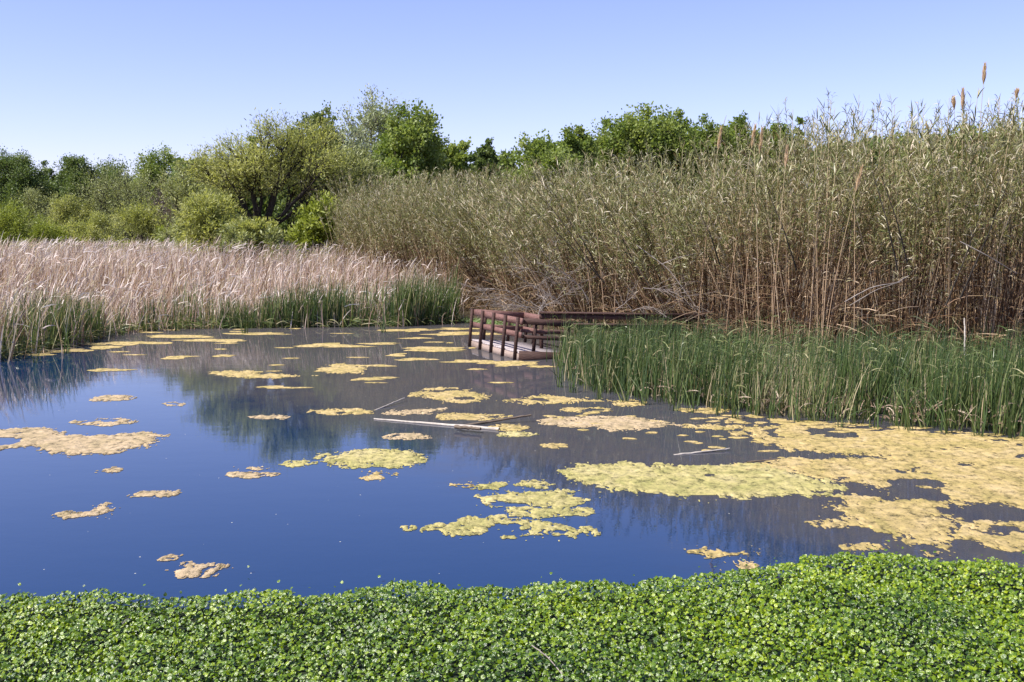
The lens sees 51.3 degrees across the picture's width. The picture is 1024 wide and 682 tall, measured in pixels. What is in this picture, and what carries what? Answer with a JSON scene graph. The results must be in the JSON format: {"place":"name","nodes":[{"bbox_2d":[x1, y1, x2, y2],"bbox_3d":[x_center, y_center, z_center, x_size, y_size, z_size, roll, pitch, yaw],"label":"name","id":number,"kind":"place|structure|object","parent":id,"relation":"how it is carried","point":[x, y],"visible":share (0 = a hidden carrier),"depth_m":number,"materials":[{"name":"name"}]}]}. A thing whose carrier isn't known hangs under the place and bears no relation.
{"place":"outdoors","nodes":[
{"label":"outdoors","id":0,"kind":"place"},
{"bbox_2d":[0,321,1023,608],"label":"water","id":1,"kind":"structure","parent":0,"point":[320,527],"depth_m":11.06,"materials":[{"name":"blue liquid"}]},
{"bbox_2d":[0,427,168,457],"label":"algae mat","id":2,"kind":"object","parent":1,"relation":"on","point":[46,439],"visible":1,"depth_m":13.37,"materials":[{"name":"plant"}]},
{"bbox_2d":[52,502,120,519],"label":"algae mat","id":3,"kind":"object","parent":1,"relation":"on","point":[103,509],"visible":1,"depth_m":9.83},
{"bbox_2d":[69,417,137,425],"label":"algae mat","id":4,"kind":"object","parent":1,"relation":"on","point":[110,423],"visible":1,"depth_m":14.74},
{"bbox_2d":[89,395,136,400],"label":"algae mat","id":5,"kind":"object","parent":1,"relation":"on","point":[113,398],"visible":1,"depth_m":17.01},
{"bbox_2d":[127,489,181,497],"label":"algae mat","id":6,"kind":"object","parent":1,"relation":"on","point":[161,493],"visible":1,"depth_m":10.57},
{"bbox_2d":[174,561,232,578],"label":"algae mat","id":7,"kind":"object","parent":1,"relation":"on","point":[189,571],"visible":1,"depth_m":8.11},
{"bbox_2d":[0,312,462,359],"bbox_3d":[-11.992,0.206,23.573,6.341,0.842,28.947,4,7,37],"label":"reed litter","id":8,"kind":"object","parent":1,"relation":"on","point":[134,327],"visible":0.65,"depth_m":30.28,"materials":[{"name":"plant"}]},
{"bbox_2d":[0,256,468,358],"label":"green cattail fringe","id":9,"kind":"object","parent":1,"relation":"in","point":[423,307],"visible":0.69,"depth_m":31.18,"materials":[{"name":"plant"}]},
{"bbox_2d":[227,471,280,477],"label":"algae mat","id":10,"kind":"object","parent":1,"relation":"on","point":[249,474],"visible":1,"depth_m":11.44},
{"bbox_2d":[209,370,317,379],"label":"algae mat","id":11,"kind":"object","parent":1,"relation":"on","point":[245,374],"visible":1,"depth_m":20.03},
{"bbox_2d":[278,458,317,467],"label":"algae mat","id":12,"kind":"object","parent":1,"relation":"on","point":[297,463],"visible":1,"depth_m":12.02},
{"bbox_2d":[307,408,373,414],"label":"algae mat","id":13,"kind":"object","parent":1,"relation":"on","point":[328,411],"visible":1,"depth_m":15.67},
{"bbox_2d":[316,363,367,374],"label":"algae mat","id":14,"kind":"object","parent":1,"relation":"on","point":[337,368],"visible":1,"depth_m":20.88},
{"bbox_2d":[314,448,427,468],"bbox_3d":[-1.639,1.349,12.342,1.346,0.014,1.153,0,5,0],"label":"algae mat","id":15,"kind":"object","parent":1,"relation":"on","point":[397,458],"visible":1,"depth_m":12.28,"materials":[{"name":"plant"}]},
{"bbox_2d":[20,327,779,451],"bbox_3d":[-4.472,0.497,21.479,13.522,0.010,19.116,-1,5,-6],"label":"algae scum","id":16,"kind":"object","parent":1,"relation":"on","point":[444,349],"visible":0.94,"depth_m":24.44,"materials":[{"name":"plant"}]},
{"bbox_2d":[382,433,429,439],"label":"algae mat","id":17,"kind":"object","parent":1,"relation":"on","point":[408,436],"visible":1,"depth_m":13.67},
{"bbox_2d":[381,407,446,415],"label":"algae mat","id":18,"kind":"object","parent":1,"relation":"on","point":[404,412],"visible":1,"depth_m":15.67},
{"bbox_2d":[374,418,499,429],"bbox_3d":[-1.059,1.136,14.627,1.971,0.048,0.052,3,6,25],"label":"floating stick","id":19,"kind":"object","parent":1,"relation":"on","point":[482,427],"visible":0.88,"depth_m":14.58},
{"bbox_2d":[408,387,489,402],"bbox_3d":[-1.011,0.872,17.454,1.374,0.014,1.886,0,5,0],"label":"algae mat","id":20,"kind":"object","parent":1,"relation":"on","point":[448,396],"visible":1,"depth_m":17.40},
{"bbox_2d":[436,412,512,420],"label":"algae mat","id":21,"kind":"object","parent":1,"relation":"on","point":[456,416],"visible":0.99,"depth_m":15.23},
{"bbox_2d":[465,481,508,493],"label":"algae mat","id":22,"kind":"object","parent":1,"relation":"on","point":[496,485],"visible":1,"depth_m":10.92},
{"bbox_2d":[400,513,600,540],"bbox_3d":[-0.108,1.625,9.387,1.750,0.014,0.938,0,5,0],"label":"algae mat","id":23,"kind":"object","parent":1,"relation":"on","point":[479,525],"visible":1,"depth_m":9.34,"materials":[{"name":"plant"}]},
{"bbox_2d":[488,424,529,430],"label":"algae mat","id":24,"kind":"object","parent":1,"relation":"on","point":[511,427],"visible":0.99,"depth_m":14.33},
{"bbox_2d":[468,309,582,360],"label":"tilted platform","id":25,"kind":"structure","parent":1,"relation":"in","point":[515,349],"depth_m":23.59,"materials":[{"name":"brown wood"}]},
{"bbox_2d":[513,479,552,487],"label":"algae mat","id":26,"kind":"object","parent":1,"relation":"on","point":[530,483],"visible":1,"depth_m":11.00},
{"bbox_2d":[474,488,599,508],"bbox_3d":[0.227,1.532,10.383,1.239,0.013,0.822,-2,6,-22],"label":"algae mat","id":27,"kind":"object","parent":1,"relation":"on","point":[550,497],"visible":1,"depth_m":10.36,"materials":[{"name":"plant"}]},
{"bbox_2d":[505,505,594,518],"bbox_3d":[0.350,1.577,9.891,0.846,0.015,0.529,0,5,0],"label":"algae mat","id":28,"kind":"object","parent":1,"relation":"on","point":[537,513],"visible":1,"depth_m":9.87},
{"bbox_2d":[496,394,611,405],"bbox_3d":[0.698,0.931,16.818,1.398,0.014,1.442,5,7,44],"label":"algae mat","id":29,"kind":"object","parent":1,"relation":"on","point":[553,399],"visible":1,"depth_m":16.80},
{"bbox_2d":[536,416,681,431],"bbox_3d":[1.331,1.129,14.699,1.983,0.014,1.317,0,5,0],"label":"algae mat","id":30,"kind":"object","parent":1,"relation":"on","point":[611,423],"visible":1,"depth_m":14.71,"materials":[{"name":"plant"}]},
{"bbox_2d":[588,361,638,401],"bbox_3d":[1.561,0.660,16.674,0.841,0.816,0.290,1,5,11],"label":"cattail clump","id":31,"kind":"object","parent":1,"relation":"in","point":[622,388],"visible":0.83,"depth_m":16.62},
{"bbox_2d":[557,460,847,502],"bbox_3d":[1.967,1.453,11.221,2.959,0.015,2.009,0,5,0],"label":"algae mat","id":32,"kind":"object","parent":1,"relation":"on","point":[739,480],"visible":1,"depth_m":11.16,"materials":[{"name":"plant"}]},
{"bbox_2d":[682,424,744,429],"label":"algae mat","id":33,"kind":"object","parent":1,"relation":"on","point":[719,427],"visible":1,"depth_m":14.40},
{"bbox_2d":[684,546,759,557],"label":"algae mat","id":34,"kind":"object","parent":1,"relation":"on","point":[716,553],"visible":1,"depth_m":8.57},
{"bbox_2d":[544,306,1023,436],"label":"green cattail bed","id":35,"kind":"object","parent":1,"relation":"in","point":[715,358],"visible":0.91,"depth_m":16.39,"materials":[{"name":"plant"}]},
{"bbox_2d":[562,360,1022,433],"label":"dry stubble","id":36,"kind":"object","parent":1,"relation":"on","point":[918,413],"visible":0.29,"depth_m":14.98,"materials":[{"name":"plant"}]},
{"bbox_2d":[781,364,827,421],"bbox_3d":[4.058,0.785,14.754,0.624,0.944,0.424,0,5,5],"label":"cattail clump","id":37,"kind":"object","parent":1,"relation":"in","point":[818,407],"visible":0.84,"depth_m":14.85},
{"bbox_2d":[690,409,1023,444],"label":"shore scum","id":38,"kind":"object","parent":1,"relation":"on","point":[809,424],"visible":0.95,"depth_m":14.28,"materials":[{"name":"plant"}]},
{"bbox_2d":[838,542,889,552],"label":"algae mat","id":39,"kind":"object","parent":1,"relation":"on","point":[862,546],"visible":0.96,"depth_m":8.73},
{"bbox_2d":[860,382,882,428],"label":"cattail clump","id":40,"kind":"object","parent":1,"relation":"in","point":[877,414],"visible":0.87,"depth_m":14.29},
{"bbox_2d":[742,424,1023,558],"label":"algae mat","id":41,"kind":"object","parent":1,"relation":"on","point":[996,474],"visible":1,"depth_m":11.64,"materials":[{"name":"plant"}]},
{"bbox_2d":[880,377,913,425],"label":"cattail clump","id":42,"kind":"object","parent":1,"relation":"in","point":[902,416],"visible":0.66,"depth_m":14.42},
{"bbox_2d":[887,375,919,430],"bbox_3d":[5.208,0.857,14.250,0.393,0.877,0.580,4,6,33],"label":"cattail clump","id":43,"kind":"object","parent":1,"relation":"in","point":[907,426],"visible":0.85,"depth_m":14.10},
{"bbox_2d":[887,381,938,427],"bbox_3d":[5.349,0.888,14.366,0.804,0.780,0.278,1,5,6],"label":"cattail clump","id":44,"kind":"object","parent":1,"relation":"in","point":[924,421],"visible":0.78,"depth_m":14.32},
{"bbox_2d":[920,366,958,433],"bbox_3d":[5.527,0.845,13.869,0.535,1.000,0.624,2,6,23],"label":"cattail clump","id":45,"kind":"object","parent":1,"relation":"in","point":[946,421],"visible":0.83,"depth_m":13.96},
{"bbox_2d":[959,392,996,436],"bbox_3d":[6.009,0.944,13.666,0.399,0.832,0.612,0,5,5],"label":"cattail clump","id":46,"kind":"object","parent":1,"relation":"in","point":[978,424],"visible":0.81,"depth_m":13.69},
{"bbox_2d":[951,520,1023,551],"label":"algae mat","id":47,"kind":"object","parent":1,"relation":"on","point":[1014,538],"visible":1,"depth_m":9.06,"materials":[{"name":"plant"}]},
{"bbox_2d":[990,382,1019,434],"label":"cattail clump","id":48,"kind":"object","parent":1,"relation":"in","point":[994,429],"visible":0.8,"depth_m":13.83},
{"bbox_2d":[0,568,1023,681],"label":"mud bed","id":49,"kind":"object","parent":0,"point":[360,667],"visible":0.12,"depth_m":6.70,"materials":[{"name":"plant"}]},
{"bbox_2d":[0,540,1023,681],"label":"creeping plant mat","id":50,"kind":"object","parent":49,"relation":"on","point":[853,623],"visible":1,"depth_m":6.67,"materials":[{"name":"green plant"}]},
{"bbox_2d":[0,0,1023,178],"label":"sky","id":51,"kind":"structure","parent":0,"point":[90,78],"materials":[{"name":"blue"}]},
{"bbox_2d":[68,251,1022,370],"bbox_3d":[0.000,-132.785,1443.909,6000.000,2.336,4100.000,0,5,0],"label":"ground","id":52,"kind":"structure","parent":0,"point":[466,315],"depth_m":35.76,"materials":[{"name":"soil"}]},
{"bbox_2d":[0,197,54,259],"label":"shrub","id":53,"kind":"object","parent":52,"relation":"on","point":[8,220],"visible":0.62,"depth_m":81.25,"materials":[{"name":"green plant"}]},
{"bbox_2d":[0,146,59,226],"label":"cottonwood tree","id":54,"kind":"object","parent":52,"relation":"on","point":[17,172],"visible":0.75,"depth_m":128.85,"materials":[{"name":"green plant"}]},
{"bbox_2d":[8,182,61,240],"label":"olive tree shrub","id":55,"kind":"object","parent":52,"relation":"on","point":[33,196],"visible":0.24,"depth_m":103.94,"materials":[{"name":"green plant"}]},
{"bbox_2d":[16,214,72,249],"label":"shrub","id":56,"kind":"object","parent":52,"relation":"on","point":[48,231],"visible":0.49,"depth_m":80.23,"materials":[{"name":"green plant"}]},
{"bbox_2d":[37,160,62,222],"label":"cottonwood tree","id":57,"kind":"object","parent":52,"relation":"on","point":[50,174],"visible":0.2,"depth_m":133.53,"materials":[{"name":"green plant"}]},
{"bbox_2d":[41,190,99,252],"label":"bush","id":58,"kind":"object","parent":52,"relation":"on","point":[68,206],"visible":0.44,"depth_m":87.14,"materials":[{"name":"green plant"}]},
{"bbox_2d":[52,152,104,214],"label":"cottonwood tree","id":59,"kind":"object","parent":52,"relation":"on","point":[64,178],"visible":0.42,"depth_m":125.69,"materials":[{"name":"green plant"}]},
{"bbox_2d":[55,209,133,252],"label":"shrub","id":60,"kind":"object","parent":52,"relation":"on","point":[89,231],"visible":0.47,"depth_m":81.66,"materials":[{"name":"green plant"}]},
{"bbox_2d":[18,156,173,251],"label":"willow tree","id":61,"kind":"object","parent":52,"relation":"on","point":[117,190],"visible":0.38,"depth_m":89.50,"materials":[{"name":"green plant"}]},
{"bbox_2d":[79,154,150,226],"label":"cottonwood tree","id":62,"kind":"object","parent":52,"relation":"on","point":[111,165],"visible":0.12,"depth_m":128.39,"materials":[{"name":"green plant"}]},
{"bbox_2d":[108,199,170,257],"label":"bush","id":63,"kind":"object","parent":52,"relation":"on","point":[140,219],"visible":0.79,"depth_m":77.15,"materials":[{"name":"green plant"}]},
{"bbox_2d":[129,142,179,223],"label":"cottonwood tree","id":64,"kind":"object","parent":52,"relation":"on","point":[153,161],"visible":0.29,"depth_m":122.36,"materials":[{"name":"green plant"}]},
{"bbox_2d":[126,174,186,252],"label":"brush","id":65,"kind":"object","parent":52,"relation":"on","point":[162,204],"visible":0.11,"depth_m":80.34,"materials":[{"name":"green plant"}]},
{"bbox_2d":[151,157,211,250],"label":"willow tree","id":66,"kind":"object","parent":52,"relation":"on","point":[181,189],"visible":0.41,"depth_m":68.70,"materials":[{"name":"green plant"}]},
{"bbox_2d":[169,215,208,253],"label":"shrub","id":67,"kind":"object","parent":52,"relation":"on","point":[179,233],"visible":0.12,"depth_m":55.47,"materials":[{"name":"green plant"}]},
{"bbox_2d":[168,185,268,270],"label":"shrub","id":68,"kind":"object","parent":52,"relation":"on","point":[208,216],"visible":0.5,"depth_m":49.24,"materials":[{"name":"green plant"}]},
{"bbox_2d":[205,217,257,280],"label":"shrub","id":69,"kind":"object","parent":52,"relation":"on","point":[229,233],"visible":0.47,"depth_m":47.00,"materials":[{"name":"green plant"}]},
{"bbox_2d":[0,233,469,362],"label":"dead cattail bed","id":70,"kind":"object","parent":52,"relation":"on","point":[134,280],"visible":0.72,"depth_m":35.58,"materials":[{"name":"plant"}]},
{"bbox_2d":[225,212,280,273],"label":"shrub","id":71,"kind":"object","parent":52,"relation":"on","point":[256,225],"visible":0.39,"depth_m":47.93,"materials":[{"name":"green plant"}]},
{"bbox_2d":[172,103,361,249],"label":"willow tree","id":72,"kind":"object","parent":52,"relation":"on","point":[233,169],"visible":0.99,"depth_m":52.85,"materials":[{"name":"green plant"}]},
{"bbox_2d":[259,223,293,271],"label":"shrub","id":73,"kind":"object","parent":52,"relation":"on","point":[276,235],"visible":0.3,"depth_m":46.59,"materials":[{"name":"green plant"}]},
{"bbox_2d":[269,117,320,233],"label":"cottonwood tree","id":74,"kind":"object","parent":52,"relation":"on","point":[280,204],"visible":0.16,"depth_m":84.55,"materials":[{"name":"green plant"}]},
{"bbox_2d":[282,190,343,273],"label":"shrub","id":75,"kind":"object","parent":52,"relation":"on","point":[310,228],"visible":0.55,"depth_m":48.17,"materials":[{"name":"green plant"}]},
{"bbox_2d":[295,100,351,196],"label":"cottonwood tree","id":76,"kind":"object","parent":52,"relation":"on","point":[316,115],"visible":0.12,"depth_m":82.17,"materials":[{"name":"green plant"}]},
{"bbox_2d":[333,122,372,195],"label":"silver tree","id":77,"kind":"object","parent":52,"relation":"on","point":[354,136],"visible":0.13,"depth_m":68.61,"materials":[{"name":"grey plant"}]},
{"bbox_2d":[328,141,409,250],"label":"willow tree","id":78,"kind":"object","parent":52,"relation":"on","point":[364,161],"visible":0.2,"depth_m":55.70,"materials":[{"name":"green plant"}]},
{"bbox_2d":[328,83,426,175],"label":"silver tree","id":79,"kind":"object","parent":52,"relation":"on","point":[372,121],"visible":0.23,"depth_m":77.61,"materials":[{"name":"grey plant"}]},
{"bbox_2d":[368,98,458,220],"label":"cottonwood tree","id":80,"kind":"object","parent":52,"relation":"on","point":[408,145],"visible":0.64,"depth_m":60.35,"materials":[{"name":"green plant"}]},
{"bbox_2d":[437,136,486,247],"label":"cottonwood tree","id":81,"kind":"object","parent":52,"relation":"on","point":[458,155],"visible":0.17,"depth_m":64.76,"materials":[{"name":"green plant"}]},
{"bbox_2d":[468,137,505,232],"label":"cottonwood tree","id":82,"kind":"object","parent":52,"relation":"on","point":[483,154],"visible":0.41,"depth_m":82.66,"materials":[{"name":"green plant"}]},
{"bbox_2d":[0,130,1022,264],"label":"distant wood","id":83,"kind":"object","parent":52,"relation":"on","point":[266,201],"visible":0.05,"depth_m":102.63,"materials":[{"name":"green plant"}]},
{"bbox_2d":[494,128,587,202],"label":"cottonwood tree","id":84,"kind":"object","parent":52,"relation":"on","point":[545,152],"visible":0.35,"depth_m":70.29,"materials":[{"name":"green plant"}]},
{"bbox_2d":[554,123,598,269],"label":"cottonwood tree","id":85,"kind":"object","parent":52,"relation":"on","point":[579,140],"visible":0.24,"depth_m":72.50,"materials":[{"name":"green plant"}]},
{"bbox_2d":[539,311,706,348],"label":"boardwalk","id":86,"kind":"structure","parent":52,"relation":"on","point":[589,316],"depth_m":23.82,"materials":[{"name":"brown wood"}]},
{"bbox_2d":[588,100,707,258],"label":"cottonwood tree","id":87,"kind":"object","parent":52,"relation":"on","point":[634,132],"visible":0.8,"depth_m":75.50,"materials":[{"name":"green plant"}]},
{"bbox_2d":[295,88,1023,359],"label":"cane thicket","id":88,"kind":"object","parent":52,"relation":"on","point":[398,230],"visible":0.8,"depth_m":23.98,"materials":[{"name":"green plant"}]},
{"bbox_2d":[523,235,604,303],"bbox_3d":[1.282,-1.769,25.312,1.441,1.802,1.795,-5,7,-41],"label":"dead branch","id":89,"kind":"object","parent":88,"relation":"on","point":[563,269],"visible":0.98,"depth_m":25.40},
{"bbox_2d":[645,273,720,326],"bbox_3d":[3.692,-0.808,23.179,1.621,1.360,1.142,0,5,0],"label":"dead branch","id":90,"kind":"object","parent":88,"relation":"on","point":[668,290],"visible":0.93,"depth_m":23.17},
{"bbox_2d":[959,177,1009,298],"bbox_3d":[8.433,-1.826,18.996,0.783,2.158,0.157,1,5,8],"label":"leaning cane","id":91,"kind":"object","parent":88,"relation":"attached to","point":[982,247],"visible":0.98,"depth_m":18.97,"materials":[{"name":"brown plant"}]},
{"bbox_2d":[670,107,707,265],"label":"cottonwood tree","id":92,"kind":"object","parent":52,"relation":"on","point":[686,120],"visible":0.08,"depth_m":78.43,"materials":[{"name":"green plant"}]},
{"bbox_2d":[697,125,722,338],"bbox_3d":[4.237,-2.168,22.898,0.482,4.863,0.086,0,5,0],"label":"plume cane","id":93,"kind":"object","parent":52,"relation":"on","point":[719,140],"visible":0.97,"depth_m":22.82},
{"bbox_2d":[675,116,745,267],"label":"cottonwood tree","id":94,"kind":"object","parent":52,"relation":"on","point":[711,127],"visible":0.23,"depth_m":76.37,"materials":[{"name":"green plant"}]},
{"bbox_2d":[726,123,756,330],"bbox_3d":[4.801,-2.125,22.400,0.583,4.869,0.087,0,5,0],"label":"plume cane","id":95,"kind":"object","parent":52,"relation":"on","point":[753,133],"visible":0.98,"depth_m":22.32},
{"bbox_2d":[720,110,775,270],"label":"cottonwood tree","id":96,"kind":"object","parent":52,"relation":"on","point":[739,121],"visible":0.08,"depth_m":78.10,"materials":[{"name":"green plant"}]},
{"bbox_2d":[746,138,762,332],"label":"tall cane","id":97,"kind":"object","parent":52,"relation":"on","point":[754,152],"visible":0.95,"depth_m":20.56,"materials":[{"name":"beige plant"}]},
{"bbox_2d":[748,119,805,243],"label":"cottonwood tree","id":98,"kind":"object","parent":52,"relation":"on","point":[783,130],"visible":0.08,"depth_m":78.50,"materials":[{"name":"green plant"}]},
{"bbox_2d":[770,128,783,339],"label":"tall cane","id":99,"kind":"object","parent":52,"relation":"on","point":[779,151],"visible":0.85,"depth_m":21.64,"materials":[{"name":"beige plant"}]},
{"bbox_2d":[772,144,788,337],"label":"plume cane","id":100,"kind":"object","parent":52,"relation":"on","point":[786,157],"visible":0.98,"depth_m":20.35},
{"bbox_2d":[807,120,820,349],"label":"tall cane","id":101,"kind":"object","parent":52,"relation":"on","point":[813,232],"visible":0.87,"depth_m":20.93,"materials":[{"name":"beige plant"}]},
{"bbox_2d":[821,100,836,339],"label":"tall cane","id":102,"kind":"object","parent":52,"relation":"on","point":[829,131],"visible":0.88,"depth_m":20.92,"materials":[{"name":"beige plant"}]},
{"bbox_2d":[822,119,848,344],"bbox_3d":[6.218,-1.896,20.667,0.358,4.735,0.301,-1,5,-9],"label":"tall cane","id":103,"kind":"object","parent":52,"relation":"on","point":[834,170],"visible":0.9,"depth_m":20.57,"materials":[{"name":"beige plant"}]},
{"bbox_2d":[826,165,863,337],"bbox_3d":[6.194,-1.380,19.958,0.666,3.840,0.086,0,5,0],"label":"plume cane","id":104,"kind":"object","parent":52,"relation":"on","point":[858,180],"visible":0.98,"depth_m":19.87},
{"bbox_2d":[843,110,866,347],"bbox_3d":[6.667,-2.059,20.814,0.354,5.032,0.277,1,5,8],"label":"tall cane","id":105,"kind":"object","parent":52,"relation":"on","point":[860,132],"visible":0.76,"depth_m":20.77,"materials":[{"name":"beige plant"}]},
{"bbox_2d":[847,107,862,348],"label":"tall cane","id":106,"kind":"object","parent":52,"relation":"on","point":[854,197],"visible":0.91,"depth_m":20.48,"materials":[{"name":"beige plant"}]},
{"bbox_2d":[880,126,965,270],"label":"cottonwood tree","id":107,"kind":"object","parent":52,"relation":"on","point":[900,137],"visible":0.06,"depth_m":70.94,"materials":[{"name":"green plant"}]},
{"bbox_2d":[927,123,1008,237],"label":"cottonwood tree","id":108,"kind":"object","parent":52,"relation":"on","point":[976,134],"visible":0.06,"depth_m":70.38,"materials":[{"name":"green plant"}]},
{"bbox_2d":[965,61,986,341],"bbox_3d":[8.825,-2.395,20.380,0.226,5.782,0.271,-4,7,-40],"label":"plume cane","id":109,"kind":"object","parent":52,"relation":"on","point":[984,73],"visible":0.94,"depth_m":20.17,"materials":[{"name":"beige plant"}]},
{"bbox_2d":[982,87,1019,336],"bbox_3d":[9.087,-2.072,19.894,0.528,5.228,0.087,0,5,0],"label":"plume cane","id":110,"kind":"object","parent":52,"relation":"on","point":[1017,90],"visible":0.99,"depth_m":19.88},
{"bbox_2d":[1017,103,1023,347],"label":"tall cane","id":111,"kind":"object","parent":52,"relation":"on","point":[1022,125],"visible":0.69,"depth_m":19.81,"materials":[{"name":"beige plant"}]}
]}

